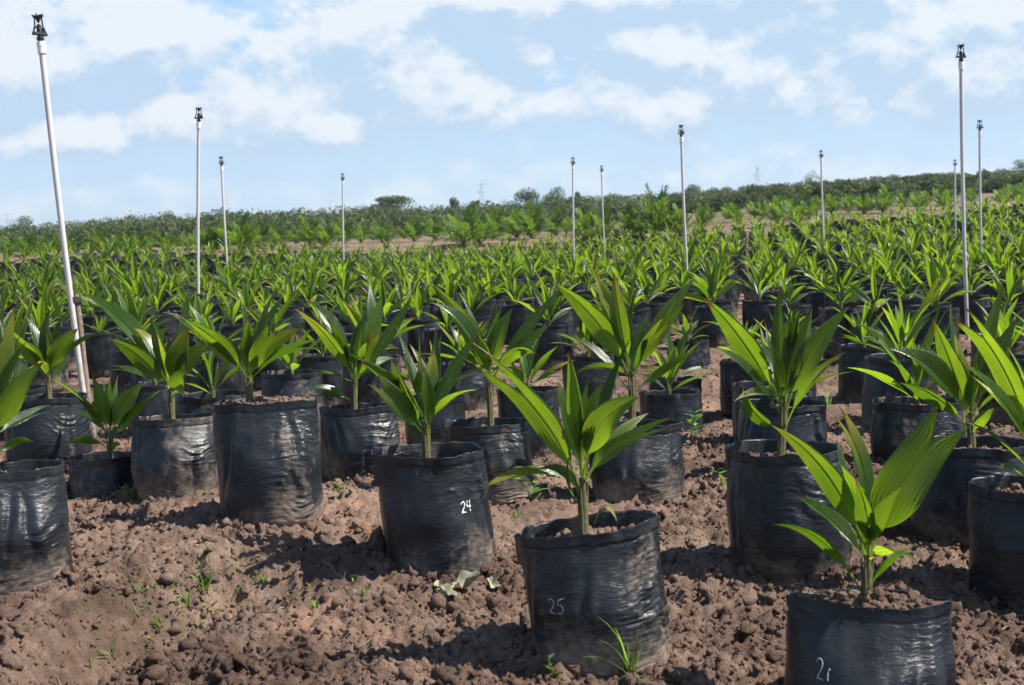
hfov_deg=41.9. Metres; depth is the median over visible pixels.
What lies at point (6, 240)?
young palm
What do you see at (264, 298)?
palm seedling
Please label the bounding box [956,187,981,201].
young palm
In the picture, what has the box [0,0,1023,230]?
sky
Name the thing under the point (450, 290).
palm seedling
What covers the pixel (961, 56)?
sprinkler riser
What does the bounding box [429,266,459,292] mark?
palm seedling
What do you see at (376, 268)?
palm seedling
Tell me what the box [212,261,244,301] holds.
palm seedling
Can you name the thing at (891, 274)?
palm seedling
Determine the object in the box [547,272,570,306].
palm seedling
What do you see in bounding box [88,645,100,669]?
grass tuft
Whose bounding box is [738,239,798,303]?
palm seedling
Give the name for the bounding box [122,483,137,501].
grass tuft
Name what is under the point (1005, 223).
seedling rows
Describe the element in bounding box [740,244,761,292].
palm seedling
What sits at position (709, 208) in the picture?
young palm
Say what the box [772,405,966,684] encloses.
palm seedling
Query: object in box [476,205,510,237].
young palm
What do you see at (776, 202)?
young palm
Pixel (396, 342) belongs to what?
palm seedling
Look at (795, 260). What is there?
palm seedling
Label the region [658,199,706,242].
young palm
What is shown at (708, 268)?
palm seedling
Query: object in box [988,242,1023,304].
palm seedling
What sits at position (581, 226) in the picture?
young palm
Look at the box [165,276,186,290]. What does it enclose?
palm seedling
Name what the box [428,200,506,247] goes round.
young palm
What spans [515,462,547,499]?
broadleaf weed
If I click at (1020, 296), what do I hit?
palm seedling
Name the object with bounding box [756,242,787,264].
palm seedling
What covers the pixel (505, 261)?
palm seedling
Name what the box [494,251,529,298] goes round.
palm seedling
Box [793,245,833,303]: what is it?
palm seedling
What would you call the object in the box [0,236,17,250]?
young palm
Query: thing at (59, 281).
palm seedling
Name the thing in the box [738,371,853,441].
palm seedling
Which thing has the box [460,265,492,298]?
palm seedling
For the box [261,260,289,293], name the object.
palm seedling
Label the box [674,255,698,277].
palm seedling
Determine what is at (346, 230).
young palm
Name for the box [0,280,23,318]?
palm seedling
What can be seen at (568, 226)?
young palm
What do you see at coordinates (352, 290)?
palm seedling
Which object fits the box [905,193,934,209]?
young palm
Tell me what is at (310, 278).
palm seedling
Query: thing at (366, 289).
palm seedling
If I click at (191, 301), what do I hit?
palm seedling
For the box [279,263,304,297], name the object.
palm seedling
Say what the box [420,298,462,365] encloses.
palm seedling
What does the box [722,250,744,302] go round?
palm seedling
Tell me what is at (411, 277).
palm seedling
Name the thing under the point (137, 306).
palm seedling
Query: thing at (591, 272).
palm seedling
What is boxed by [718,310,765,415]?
palm seedling
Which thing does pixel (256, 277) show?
palm seedling
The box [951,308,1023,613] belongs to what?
palm seedling
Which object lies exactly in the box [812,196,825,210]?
young palm
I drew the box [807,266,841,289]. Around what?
palm seedling
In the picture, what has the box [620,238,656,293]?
palm seedling
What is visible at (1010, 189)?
young palm
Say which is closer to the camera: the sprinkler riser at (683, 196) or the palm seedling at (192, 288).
the sprinkler riser at (683, 196)
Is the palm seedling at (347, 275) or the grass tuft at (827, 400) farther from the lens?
the palm seedling at (347, 275)
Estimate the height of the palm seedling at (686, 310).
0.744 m
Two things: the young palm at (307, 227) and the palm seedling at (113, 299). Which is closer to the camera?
the palm seedling at (113, 299)
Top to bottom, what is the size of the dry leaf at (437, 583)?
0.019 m
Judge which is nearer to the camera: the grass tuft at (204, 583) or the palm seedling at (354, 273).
the grass tuft at (204, 583)
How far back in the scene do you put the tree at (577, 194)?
228.69 m
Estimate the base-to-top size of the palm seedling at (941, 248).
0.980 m
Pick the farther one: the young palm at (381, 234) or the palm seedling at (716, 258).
the young palm at (381, 234)
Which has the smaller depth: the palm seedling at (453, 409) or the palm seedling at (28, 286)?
the palm seedling at (453, 409)
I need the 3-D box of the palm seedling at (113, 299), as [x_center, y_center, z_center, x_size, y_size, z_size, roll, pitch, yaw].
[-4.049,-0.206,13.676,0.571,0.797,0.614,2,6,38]
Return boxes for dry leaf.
[434,580,441,586]
[437,584,460,596]
[445,570,479,589]
[486,576,500,587]
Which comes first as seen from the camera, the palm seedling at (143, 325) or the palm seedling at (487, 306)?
the palm seedling at (143, 325)
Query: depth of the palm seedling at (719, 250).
24.41 m
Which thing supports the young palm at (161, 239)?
on the ground
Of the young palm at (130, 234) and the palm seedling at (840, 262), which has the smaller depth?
the palm seedling at (840, 262)
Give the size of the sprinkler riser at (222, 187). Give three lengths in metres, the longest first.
2.792 x 0.106 x 0.074 m
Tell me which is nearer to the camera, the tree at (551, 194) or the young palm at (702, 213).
the young palm at (702, 213)
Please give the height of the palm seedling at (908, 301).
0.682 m
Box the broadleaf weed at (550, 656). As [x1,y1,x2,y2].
[543,653,561,677]
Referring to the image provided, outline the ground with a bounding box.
[0,191,1023,684]
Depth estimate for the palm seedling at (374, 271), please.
19.37 m
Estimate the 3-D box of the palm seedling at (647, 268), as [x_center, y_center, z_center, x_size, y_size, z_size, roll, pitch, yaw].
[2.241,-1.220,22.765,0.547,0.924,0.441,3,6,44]
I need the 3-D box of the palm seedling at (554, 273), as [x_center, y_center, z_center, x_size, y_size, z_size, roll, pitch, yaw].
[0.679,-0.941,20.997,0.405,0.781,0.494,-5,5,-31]
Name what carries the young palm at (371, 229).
on the ground
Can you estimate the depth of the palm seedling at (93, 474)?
6.20 m
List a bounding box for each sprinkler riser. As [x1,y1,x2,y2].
[31,13,96,436]
[194,107,204,302]
[218,157,227,268]
[340,173,344,260]
[570,157,574,259]
[600,165,604,252]
[678,124,688,283]
[819,150,824,242]
[953,159,956,237]
[955,44,969,339]
[976,120,982,258]
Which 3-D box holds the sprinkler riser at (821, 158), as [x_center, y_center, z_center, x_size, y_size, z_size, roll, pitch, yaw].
[6.509,-2.674,28.000,0.105,2.698,0.073,-2,0,-3]
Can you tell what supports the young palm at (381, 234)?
on the ground
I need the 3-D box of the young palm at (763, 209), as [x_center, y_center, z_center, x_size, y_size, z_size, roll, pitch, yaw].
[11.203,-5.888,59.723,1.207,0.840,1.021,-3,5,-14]
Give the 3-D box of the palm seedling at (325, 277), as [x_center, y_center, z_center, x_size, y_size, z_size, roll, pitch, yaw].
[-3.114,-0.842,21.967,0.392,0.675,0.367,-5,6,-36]
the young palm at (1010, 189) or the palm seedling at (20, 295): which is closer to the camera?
the palm seedling at (20, 295)
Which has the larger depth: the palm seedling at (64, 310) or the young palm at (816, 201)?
the young palm at (816, 201)
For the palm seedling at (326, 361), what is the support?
on the ground
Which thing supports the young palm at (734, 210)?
on the ground
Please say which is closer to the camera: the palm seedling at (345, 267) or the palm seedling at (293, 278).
the palm seedling at (293, 278)
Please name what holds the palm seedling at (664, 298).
on the ground
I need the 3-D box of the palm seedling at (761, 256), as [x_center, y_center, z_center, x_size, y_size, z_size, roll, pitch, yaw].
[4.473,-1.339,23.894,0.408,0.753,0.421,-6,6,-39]
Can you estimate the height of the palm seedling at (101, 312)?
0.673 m
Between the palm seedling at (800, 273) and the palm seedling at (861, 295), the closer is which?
the palm seedling at (861, 295)
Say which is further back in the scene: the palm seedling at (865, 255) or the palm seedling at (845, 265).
the palm seedling at (845, 265)
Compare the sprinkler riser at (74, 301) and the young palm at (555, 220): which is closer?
the sprinkler riser at (74, 301)
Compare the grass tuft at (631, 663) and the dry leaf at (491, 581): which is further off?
the dry leaf at (491, 581)
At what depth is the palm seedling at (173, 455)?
6.03 m
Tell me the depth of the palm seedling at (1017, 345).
9.20 m
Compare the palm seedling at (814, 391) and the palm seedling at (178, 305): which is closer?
the palm seedling at (814, 391)
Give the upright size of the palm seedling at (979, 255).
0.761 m
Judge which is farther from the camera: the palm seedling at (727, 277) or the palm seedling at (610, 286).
the palm seedling at (727, 277)
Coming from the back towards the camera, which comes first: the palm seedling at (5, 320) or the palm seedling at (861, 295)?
the palm seedling at (861, 295)
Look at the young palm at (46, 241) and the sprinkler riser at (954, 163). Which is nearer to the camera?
the sprinkler riser at (954, 163)
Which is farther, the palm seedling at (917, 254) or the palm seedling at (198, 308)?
the palm seedling at (917, 254)
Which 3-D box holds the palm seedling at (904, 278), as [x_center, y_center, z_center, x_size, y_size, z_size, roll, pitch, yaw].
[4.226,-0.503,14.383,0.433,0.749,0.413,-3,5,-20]
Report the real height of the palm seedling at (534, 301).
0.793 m
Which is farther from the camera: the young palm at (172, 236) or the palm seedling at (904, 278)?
the young palm at (172, 236)
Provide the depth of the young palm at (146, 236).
54.63 m
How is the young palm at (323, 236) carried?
on the ground
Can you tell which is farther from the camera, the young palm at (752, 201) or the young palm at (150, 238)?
the young palm at (752, 201)
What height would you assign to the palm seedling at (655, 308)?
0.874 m
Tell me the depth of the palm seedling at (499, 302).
15.87 m
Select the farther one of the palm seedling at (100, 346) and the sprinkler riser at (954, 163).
the sprinkler riser at (954, 163)
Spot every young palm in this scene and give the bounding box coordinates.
[0,235,18,253]
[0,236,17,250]
[5,230,42,252]
[28,234,45,252]
[37,233,58,251]
[52,233,60,252]
[55,232,85,249]
[79,227,113,250]
[95,232,125,252]
[121,230,155,249]
[122,231,133,245]
[139,231,153,248]
[147,233,156,247]
[148,231,176,249]
[158,231,184,248]
[178,232,189,246]
[181,227,207,246]
[182,230,195,245]
[188,229,205,248]
[190,222,224,248]
[200,219,237,246]
[214,212,266,251]
[252,216,281,248]
[268,221,292,245]
[279,227,293,243]
[286,224,301,243]
[287,216,325,245]
[302,217,344,247]
[329,215,362,243]
[348,220,375,242]
[363,219,401,242]
[365,224,376,240]
[377,223,400,241]
[393,214,437,241]
[394,225,408,238]
[421,216,451,239]
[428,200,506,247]
[441,215,454,237]
[443,222,458,236]
[447,208,507,244]
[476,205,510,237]
[491,208,543,237]
[500,200,564,238]
[541,207,574,235]
[559,201,609,245]
[561,216,570,233]
[564,216,579,233]
[577,198,633,246]
[608,203,643,239]
[622,207,659,244]
[630,182,685,237]
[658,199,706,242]
[660,207,686,237]
[688,201,722,233]
[704,205,722,221]
[718,202,729,217]
[718,202,749,221]
[744,200,753,211]
[745,201,758,217]
[750,202,770,217]
[752,195,791,222]
[762,190,821,222]
[801,198,827,218]
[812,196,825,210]
[817,194,846,212]
[836,195,858,212]
[848,189,884,213]
[869,185,908,212]
[891,190,913,209]
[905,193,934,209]
[908,191,921,204]
[914,191,934,204]
[924,182,957,209]
[950,188,960,200]
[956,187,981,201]
[965,187,982,200]
[990,186,1015,202]
[1005,184,1017,199]
[1011,184,1023,199]
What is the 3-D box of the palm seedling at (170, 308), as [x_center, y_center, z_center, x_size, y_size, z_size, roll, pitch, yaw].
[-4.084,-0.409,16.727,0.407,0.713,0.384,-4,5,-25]
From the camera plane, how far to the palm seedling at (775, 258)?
19.00 m
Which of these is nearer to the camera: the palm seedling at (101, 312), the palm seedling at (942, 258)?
the palm seedling at (101, 312)
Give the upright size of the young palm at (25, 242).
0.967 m
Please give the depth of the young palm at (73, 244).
49.23 m
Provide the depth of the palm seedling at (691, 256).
20.89 m
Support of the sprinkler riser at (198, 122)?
on the ground
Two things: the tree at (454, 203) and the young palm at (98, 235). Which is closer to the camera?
the young palm at (98, 235)
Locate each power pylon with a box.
[474,183,487,206]
[750,166,763,184]
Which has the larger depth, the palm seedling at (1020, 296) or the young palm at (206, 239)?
the young palm at (206, 239)
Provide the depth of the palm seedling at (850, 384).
9.40 m
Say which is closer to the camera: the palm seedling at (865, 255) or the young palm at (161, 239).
the palm seedling at (865, 255)
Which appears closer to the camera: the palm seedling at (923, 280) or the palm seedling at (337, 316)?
the palm seedling at (337, 316)
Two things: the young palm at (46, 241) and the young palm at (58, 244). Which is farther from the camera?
the young palm at (58, 244)
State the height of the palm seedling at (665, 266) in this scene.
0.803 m
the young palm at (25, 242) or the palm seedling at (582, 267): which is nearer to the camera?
the palm seedling at (582, 267)
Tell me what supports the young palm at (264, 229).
on the ground
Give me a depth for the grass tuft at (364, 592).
4.20 m
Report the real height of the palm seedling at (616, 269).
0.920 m
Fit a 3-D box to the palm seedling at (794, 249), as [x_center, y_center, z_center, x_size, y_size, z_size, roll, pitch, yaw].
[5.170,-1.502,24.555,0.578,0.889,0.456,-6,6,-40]
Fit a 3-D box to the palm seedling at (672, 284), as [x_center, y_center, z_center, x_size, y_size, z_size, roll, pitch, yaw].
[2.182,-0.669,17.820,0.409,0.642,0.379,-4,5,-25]
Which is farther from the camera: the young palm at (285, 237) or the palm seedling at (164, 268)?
the young palm at (285, 237)
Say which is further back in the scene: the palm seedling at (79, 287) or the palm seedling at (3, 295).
the palm seedling at (79, 287)
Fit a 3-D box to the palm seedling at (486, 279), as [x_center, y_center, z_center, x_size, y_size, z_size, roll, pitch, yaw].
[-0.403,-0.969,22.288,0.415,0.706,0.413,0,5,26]
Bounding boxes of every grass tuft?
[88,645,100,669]
[98,631,119,658]
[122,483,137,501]
[147,615,167,630]
[173,585,190,610]
[187,567,216,594]
[310,597,317,609]
[361,586,368,595]
[585,609,669,679]
[823,382,835,407]
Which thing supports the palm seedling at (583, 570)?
on the ground
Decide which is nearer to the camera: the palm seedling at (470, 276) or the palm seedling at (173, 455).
the palm seedling at (173, 455)
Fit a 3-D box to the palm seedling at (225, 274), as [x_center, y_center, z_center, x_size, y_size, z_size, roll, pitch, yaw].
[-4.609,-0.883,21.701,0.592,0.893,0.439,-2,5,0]
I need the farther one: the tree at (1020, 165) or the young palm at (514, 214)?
the tree at (1020, 165)
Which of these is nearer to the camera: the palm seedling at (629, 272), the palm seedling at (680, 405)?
the palm seedling at (680, 405)
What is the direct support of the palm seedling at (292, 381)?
on the ground
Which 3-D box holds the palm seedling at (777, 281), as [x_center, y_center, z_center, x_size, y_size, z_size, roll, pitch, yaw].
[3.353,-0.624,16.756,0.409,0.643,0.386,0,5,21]
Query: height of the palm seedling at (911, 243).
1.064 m
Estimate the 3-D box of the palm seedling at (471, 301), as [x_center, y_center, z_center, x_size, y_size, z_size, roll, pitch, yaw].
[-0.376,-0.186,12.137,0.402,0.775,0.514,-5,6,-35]
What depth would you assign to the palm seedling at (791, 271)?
22.11 m
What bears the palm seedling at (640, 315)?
on the ground
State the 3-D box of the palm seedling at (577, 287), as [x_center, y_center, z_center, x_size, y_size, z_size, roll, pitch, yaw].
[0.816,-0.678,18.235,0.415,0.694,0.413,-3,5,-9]
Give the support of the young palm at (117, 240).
on the ground
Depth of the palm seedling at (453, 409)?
7.92 m
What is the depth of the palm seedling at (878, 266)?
16.40 m
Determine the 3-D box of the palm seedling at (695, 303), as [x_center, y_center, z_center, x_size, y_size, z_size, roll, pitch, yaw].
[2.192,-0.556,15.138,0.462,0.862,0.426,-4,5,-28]
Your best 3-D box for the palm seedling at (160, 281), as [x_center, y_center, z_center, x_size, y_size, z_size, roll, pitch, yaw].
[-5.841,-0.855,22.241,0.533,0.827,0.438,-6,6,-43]
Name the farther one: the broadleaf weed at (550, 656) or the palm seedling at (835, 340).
the palm seedling at (835, 340)
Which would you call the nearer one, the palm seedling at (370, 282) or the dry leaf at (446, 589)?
the dry leaf at (446, 589)
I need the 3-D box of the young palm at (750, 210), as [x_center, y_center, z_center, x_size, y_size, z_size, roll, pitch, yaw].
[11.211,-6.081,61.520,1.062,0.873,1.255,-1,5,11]
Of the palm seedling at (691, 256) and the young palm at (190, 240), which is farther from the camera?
the young palm at (190, 240)
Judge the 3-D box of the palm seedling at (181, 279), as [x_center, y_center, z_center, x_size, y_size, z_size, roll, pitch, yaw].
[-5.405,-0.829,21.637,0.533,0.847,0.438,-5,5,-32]
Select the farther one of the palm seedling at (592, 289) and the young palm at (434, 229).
the young palm at (434, 229)
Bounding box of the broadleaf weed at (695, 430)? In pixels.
[684,409,707,437]
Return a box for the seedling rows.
[0,194,1023,432]
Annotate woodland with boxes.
[0,168,1023,251]
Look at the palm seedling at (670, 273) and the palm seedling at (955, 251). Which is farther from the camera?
the palm seedling at (955, 251)
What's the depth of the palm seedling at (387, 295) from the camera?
18.35 m
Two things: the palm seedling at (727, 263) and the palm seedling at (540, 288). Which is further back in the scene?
the palm seedling at (727, 263)
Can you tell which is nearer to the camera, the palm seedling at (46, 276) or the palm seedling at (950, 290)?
the palm seedling at (950, 290)
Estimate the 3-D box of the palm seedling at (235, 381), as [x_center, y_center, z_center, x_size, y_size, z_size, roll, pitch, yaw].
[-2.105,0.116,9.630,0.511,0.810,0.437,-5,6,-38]
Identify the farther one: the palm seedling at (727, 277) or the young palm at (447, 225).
the young palm at (447, 225)
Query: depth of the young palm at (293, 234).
59.49 m
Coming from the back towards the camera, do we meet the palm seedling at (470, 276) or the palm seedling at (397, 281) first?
the palm seedling at (470, 276)
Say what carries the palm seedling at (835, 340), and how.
on the ground
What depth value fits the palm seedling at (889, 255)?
20.53 m
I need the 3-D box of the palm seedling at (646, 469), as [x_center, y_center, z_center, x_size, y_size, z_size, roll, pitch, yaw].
[0.494,0.192,5.531,0.560,1.007,0.417,-4,5,-30]
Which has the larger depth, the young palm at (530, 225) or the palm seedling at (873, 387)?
the young palm at (530, 225)
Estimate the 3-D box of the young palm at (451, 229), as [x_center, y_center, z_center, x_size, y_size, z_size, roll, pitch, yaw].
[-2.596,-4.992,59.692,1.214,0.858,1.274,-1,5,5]
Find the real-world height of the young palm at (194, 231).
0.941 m
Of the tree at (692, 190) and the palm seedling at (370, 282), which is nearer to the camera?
the palm seedling at (370, 282)
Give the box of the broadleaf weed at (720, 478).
[710,468,726,485]
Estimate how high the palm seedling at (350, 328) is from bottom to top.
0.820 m
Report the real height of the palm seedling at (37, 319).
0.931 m
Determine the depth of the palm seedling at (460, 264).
20.46 m
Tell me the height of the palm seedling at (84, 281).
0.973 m
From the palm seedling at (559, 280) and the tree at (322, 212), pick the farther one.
the tree at (322, 212)
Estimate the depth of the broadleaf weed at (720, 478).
5.62 m
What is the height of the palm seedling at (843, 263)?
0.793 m
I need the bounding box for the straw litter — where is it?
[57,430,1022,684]
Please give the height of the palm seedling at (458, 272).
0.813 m
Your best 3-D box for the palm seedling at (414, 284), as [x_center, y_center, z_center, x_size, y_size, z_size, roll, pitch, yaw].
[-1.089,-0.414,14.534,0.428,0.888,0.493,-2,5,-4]
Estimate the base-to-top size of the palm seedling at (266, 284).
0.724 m
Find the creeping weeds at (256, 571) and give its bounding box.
[50,531,396,668]
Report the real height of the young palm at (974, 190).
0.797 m
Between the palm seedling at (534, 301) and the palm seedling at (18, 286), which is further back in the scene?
the palm seedling at (18, 286)
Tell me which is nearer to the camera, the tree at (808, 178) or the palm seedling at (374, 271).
the palm seedling at (374, 271)
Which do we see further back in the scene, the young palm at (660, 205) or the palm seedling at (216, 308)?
the young palm at (660, 205)
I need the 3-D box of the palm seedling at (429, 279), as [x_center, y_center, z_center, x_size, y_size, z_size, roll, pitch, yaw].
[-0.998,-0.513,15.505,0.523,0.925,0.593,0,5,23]
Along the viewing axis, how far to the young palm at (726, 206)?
63.44 m
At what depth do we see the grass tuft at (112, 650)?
4.02 m
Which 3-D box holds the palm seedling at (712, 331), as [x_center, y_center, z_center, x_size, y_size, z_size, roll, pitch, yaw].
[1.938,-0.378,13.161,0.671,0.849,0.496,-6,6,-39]
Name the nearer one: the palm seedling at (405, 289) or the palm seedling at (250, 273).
the palm seedling at (405, 289)
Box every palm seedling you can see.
[0,271,30,312]
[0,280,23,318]
[0,293,45,441]
[0,299,30,379]
[0,306,71,594]
[0,314,102,474]
[3,271,37,302]
[4,278,68,391]
[5,273,29,303]
[9,287,29,303]
[11,268,37,298]
[14,298,36,337]
[25,260,58,300]
[31,279,68,336]
[32,281,68,321]
[32,282,52,307]
[39,285,88,372]
[40,286,68,316]
[49,273,64,304]
[49,375,160,498]
[54,270,72,295]
[55,278,85,323]
[60,277,80,305]
[64,276,111,332]
[65,262,111,307]
[81,285,150,330]
[81,291,105,315]
[82,267,128,314]
[82,289,218,500]
[84,303,121,378]
[90,286,172,399]
[101,276,116,298]
[106,259,131,296]
[108,266,129,301]
[109,325,201,435]
[111,253,156,305]
[114,269,170,313]
[115,303,158,349]
[119,283,161,337]
[125,264,181,344]
[139,268,151,296]
[150,267,173,311]
[153,256,180,288]
[158,269,182,312]
[160,266,193,295]
[164,289,222,390]
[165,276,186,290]
[166,282,193,323]
[168,283,193,310]
[173,286,323,527]
[175,284,214,328]
[175,336,245,413]
[180,265,195,293]
[187,305,256,392]
[189,270,214,300]
[189,271,221,299]
[189,293,222,337]
[194,280,223,303]
[206,276,229,296]
[209,283,255,350]
[209,286,235,323]
[210,261,243,295]
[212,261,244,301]
[213,277,278,323]
[215,267,244,286]
[222,277,262,316]
[232,280,266,307]
[235,255,268,291]
[240,264,269,302]
[240,283,298,388]
[252,286,294,332]
[254,283,280,307]
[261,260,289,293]
[261,269,278,287]
[261,327,325,427]
[265,270,316,307]
[265,274,290,304]
[267,279,304,347]
[269,282,291,295]
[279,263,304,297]
[289,271,327,329]
[291,247,333,287]
[293,257,338,306]
[296,295,412,481]
[296,318,342,404]
[299,296,345,353]
[314,273,334,290]
[316,255,360,293]
[316,280,333,300]
[316,283,342,311]
[317,262,361,304]
[318,277,366,332]
[324,291,351,327]
[325,288,387,358]
[331,263,360,295]
[342,284,424,420]
[346,272,362,295]
[347,267,360,283]
[349,326,495,579]
[355,275,408,368]
[357,268,390,318]
[359,269,382,291]
[361,275,384,301]
[362,260,390,301]
[365,275,390,307]
[367,264,391,283]
[377,263,426,318]
[390,259,412,297]
[391,265,430,317]
[391,275,415,310]
[399,328,477,443]
[401,271,424,295]
[402,282,439,362]
[403,259,445,314]
[403,266,431,283]
[416,256,441,281]
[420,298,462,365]
[421,276,440,300]
[421,285,558,505]
[424,267,475,327]
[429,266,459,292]
[432,260,457,287]
[434,259,467,305]
[437,319,489,410]
[444,252,476,278]
[445,252,472,291]
[450,264,467,284]
[450,281,495,364]
[455,259,485,299]
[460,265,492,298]
[461,270,497,314]
[462,339,671,678]
[464,262,509,312]
[478,257,493,273]
[480,247,514,281]
[480,267,497,288]
[485,261,512,298]
[491,257,527,289]
[491,323,573,458]
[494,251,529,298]
[495,269,521,304]
[498,275,533,344]
[505,248,554,298]
[511,274,573,370]
[517,268,545,308]
[520,263,541,278]
[529,273,551,298]
[531,271,574,353]
[538,267,582,345]
[541,249,570,284]
[543,260,567,286]
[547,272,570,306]
[549,322,615,400]
[554,269,697,505]
[555,246,596,285]
[560,257,579,284]
[565,267,585,291]
[574,256,609,325]
[578,260,592,280]
[578,278,610,333]
[580,258,606,289]
[581,283,649,374]
[594,251,618,285]
[600,251,638,307]
[605,271,632,288]
[606,273,650,334]
[618,259,670,344]
[619,249,650,279]
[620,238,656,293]
[624,262,648,301]
[631,263,676,300]
[638,244,652,277]
[639,344,713,431]
[642,328,712,416]
[643,260,679,335]
[647,241,671,280]
[654,256,681,284]
[662,270,689,292]
[665,232,712,279]
[666,264,697,322]
[667,302,710,368]
[672,258,697,287]
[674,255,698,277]
[685,257,725,320]
[685,261,735,347]
[691,253,708,277]
[692,252,741,315]
[694,254,711,274]
[703,247,726,267]
[704,289,852,580]
[709,241,731,268]
[709,269,737,317]
[713,253,735,281]
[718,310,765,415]
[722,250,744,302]
[732,320,812,439]
[734,254,778,338]
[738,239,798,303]
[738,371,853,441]
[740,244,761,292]
[741,244,762,299]
[746,303,822,399]
[752,248,766,265]
[755,244,791,267]
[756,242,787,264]
[760,246,788,288]
[765,275,793,289]
[767,255,809,303]
[767,271,809,328]
[769,304,815,340]
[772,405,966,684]
[783,238,807,267]
[784,247,809,288]
[787,251,805,267]
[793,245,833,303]
[793,248,832,302]
[795,256,812,294]
[797,252,827,275]
[804,258,871,355]
[806,269,837,326]
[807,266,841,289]
[820,250,870,307]
[829,236,869,292]
[830,295,885,403]
[834,278,872,309]
[835,243,850,269]
[840,241,863,264]
[840,243,861,266]
[842,262,897,345]
[847,250,881,289]
[847,306,966,460]
[849,240,877,275]
[851,295,937,393]
[853,249,885,281]
[856,269,960,429]
[858,249,900,300]
[861,240,911,308]
[864,228,895,266]
[868,246,886,270]
[870,239,904,267]
[871,240,896,283]
[884,259,911,286]
[885,262,924,308]
[888,273,926,317]
[890,224,927,267]
[891,282,1023,549]
[899,244,925,288]
[899,245,975,353]
[909,248,927,270]
[909,287,951,321]
[913,231,940,270]
[919,247,960,295]
[919,250,951,288]
[920,241,968,286]
[923,230,962,268]
[929,253,969,304]
[931,244,962,267]
[943,245,962,278]
[951,240,969,263]
[951,252,998,333]
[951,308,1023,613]
[953,239,991,277]
[954,250,983,293]
[961,294,1023,425]
[969,236,994,263]
[970,294,1023,362]
[972,244,994,270]
[974,233,995,249]
[974,254,1023,338]
[976,242,1003,270]
[977,242,1018,303]
[983,238,1021,260]
[986,233,1013,257]
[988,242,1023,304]
[988,250,1014,277]
[999,258,1023,304]
[1010,239,1023,272]
[1012,255,1023,280]
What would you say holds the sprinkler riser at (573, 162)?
on the ground
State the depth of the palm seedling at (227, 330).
12.19 m
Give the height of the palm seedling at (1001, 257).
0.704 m
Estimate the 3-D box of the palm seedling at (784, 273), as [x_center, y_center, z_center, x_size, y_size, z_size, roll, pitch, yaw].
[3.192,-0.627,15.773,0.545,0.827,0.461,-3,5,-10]
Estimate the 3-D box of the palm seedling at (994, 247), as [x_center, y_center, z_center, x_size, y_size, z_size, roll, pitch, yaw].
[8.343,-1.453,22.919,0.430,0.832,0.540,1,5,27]
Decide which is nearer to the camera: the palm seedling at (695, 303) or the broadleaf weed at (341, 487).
the broadleaf weed at (341, 487)
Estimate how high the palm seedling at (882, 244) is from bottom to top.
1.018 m
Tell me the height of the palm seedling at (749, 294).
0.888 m
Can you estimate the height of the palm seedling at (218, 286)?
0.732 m
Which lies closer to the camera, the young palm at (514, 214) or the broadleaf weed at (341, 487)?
the broadleaf weed at (341, 487)
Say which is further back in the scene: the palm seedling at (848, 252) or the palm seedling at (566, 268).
the palm seedling at (566, 268)
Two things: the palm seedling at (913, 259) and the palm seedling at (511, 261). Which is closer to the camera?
the palm seedling at (913, 259)
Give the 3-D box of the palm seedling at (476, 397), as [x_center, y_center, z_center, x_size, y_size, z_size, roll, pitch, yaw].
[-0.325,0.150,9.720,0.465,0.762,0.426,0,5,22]
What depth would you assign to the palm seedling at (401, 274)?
22.30 m
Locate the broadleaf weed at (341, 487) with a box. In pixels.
[328,480,348,497]
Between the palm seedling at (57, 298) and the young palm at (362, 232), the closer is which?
the palm seedling at (57, 298)
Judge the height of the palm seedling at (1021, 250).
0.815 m
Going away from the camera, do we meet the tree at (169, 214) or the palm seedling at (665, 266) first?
the palm seedling at (665, 266)
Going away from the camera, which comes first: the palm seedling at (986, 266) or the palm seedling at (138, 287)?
the palm seedling at (138, 287)
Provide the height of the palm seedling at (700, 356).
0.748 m
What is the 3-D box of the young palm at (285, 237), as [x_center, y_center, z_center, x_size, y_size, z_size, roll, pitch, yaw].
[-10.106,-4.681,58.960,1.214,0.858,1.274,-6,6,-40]
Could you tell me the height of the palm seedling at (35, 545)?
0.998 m
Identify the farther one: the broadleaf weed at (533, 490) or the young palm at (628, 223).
the young palm at (628, 223)
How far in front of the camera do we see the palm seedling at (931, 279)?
11.19 m
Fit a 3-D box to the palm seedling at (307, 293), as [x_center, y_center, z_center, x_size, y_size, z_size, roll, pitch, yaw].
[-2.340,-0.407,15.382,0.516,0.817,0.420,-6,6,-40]
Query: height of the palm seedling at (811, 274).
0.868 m
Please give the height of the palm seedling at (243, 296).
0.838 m
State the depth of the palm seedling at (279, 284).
19.75 m
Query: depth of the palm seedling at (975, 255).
17.94 m
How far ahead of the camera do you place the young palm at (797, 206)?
51.49 m
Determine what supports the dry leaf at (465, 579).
on the ground
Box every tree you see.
[7,215,39,231]
[158,210,176,223]
[316,207,334,219]
[366,195,419,214]
[445,196,461,216]
[495,187,549,215]
[540,186,565,209]
[574,191,582,201]
[684,184,701,197]
[803,170,826,183]
[1007,159,1023,173]
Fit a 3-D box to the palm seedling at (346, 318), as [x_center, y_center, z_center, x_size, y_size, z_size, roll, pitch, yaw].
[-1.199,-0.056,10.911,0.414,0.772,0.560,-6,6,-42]
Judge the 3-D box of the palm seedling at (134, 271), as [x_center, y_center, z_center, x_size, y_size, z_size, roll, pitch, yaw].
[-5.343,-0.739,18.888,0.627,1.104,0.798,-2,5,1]
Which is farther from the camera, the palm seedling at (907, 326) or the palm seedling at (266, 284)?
the palm seedling at (266, 284)
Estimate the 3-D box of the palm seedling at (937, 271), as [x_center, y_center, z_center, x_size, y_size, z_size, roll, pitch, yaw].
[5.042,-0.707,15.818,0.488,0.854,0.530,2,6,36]
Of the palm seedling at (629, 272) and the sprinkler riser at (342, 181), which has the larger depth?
the sprinkler riser at (342, 181)

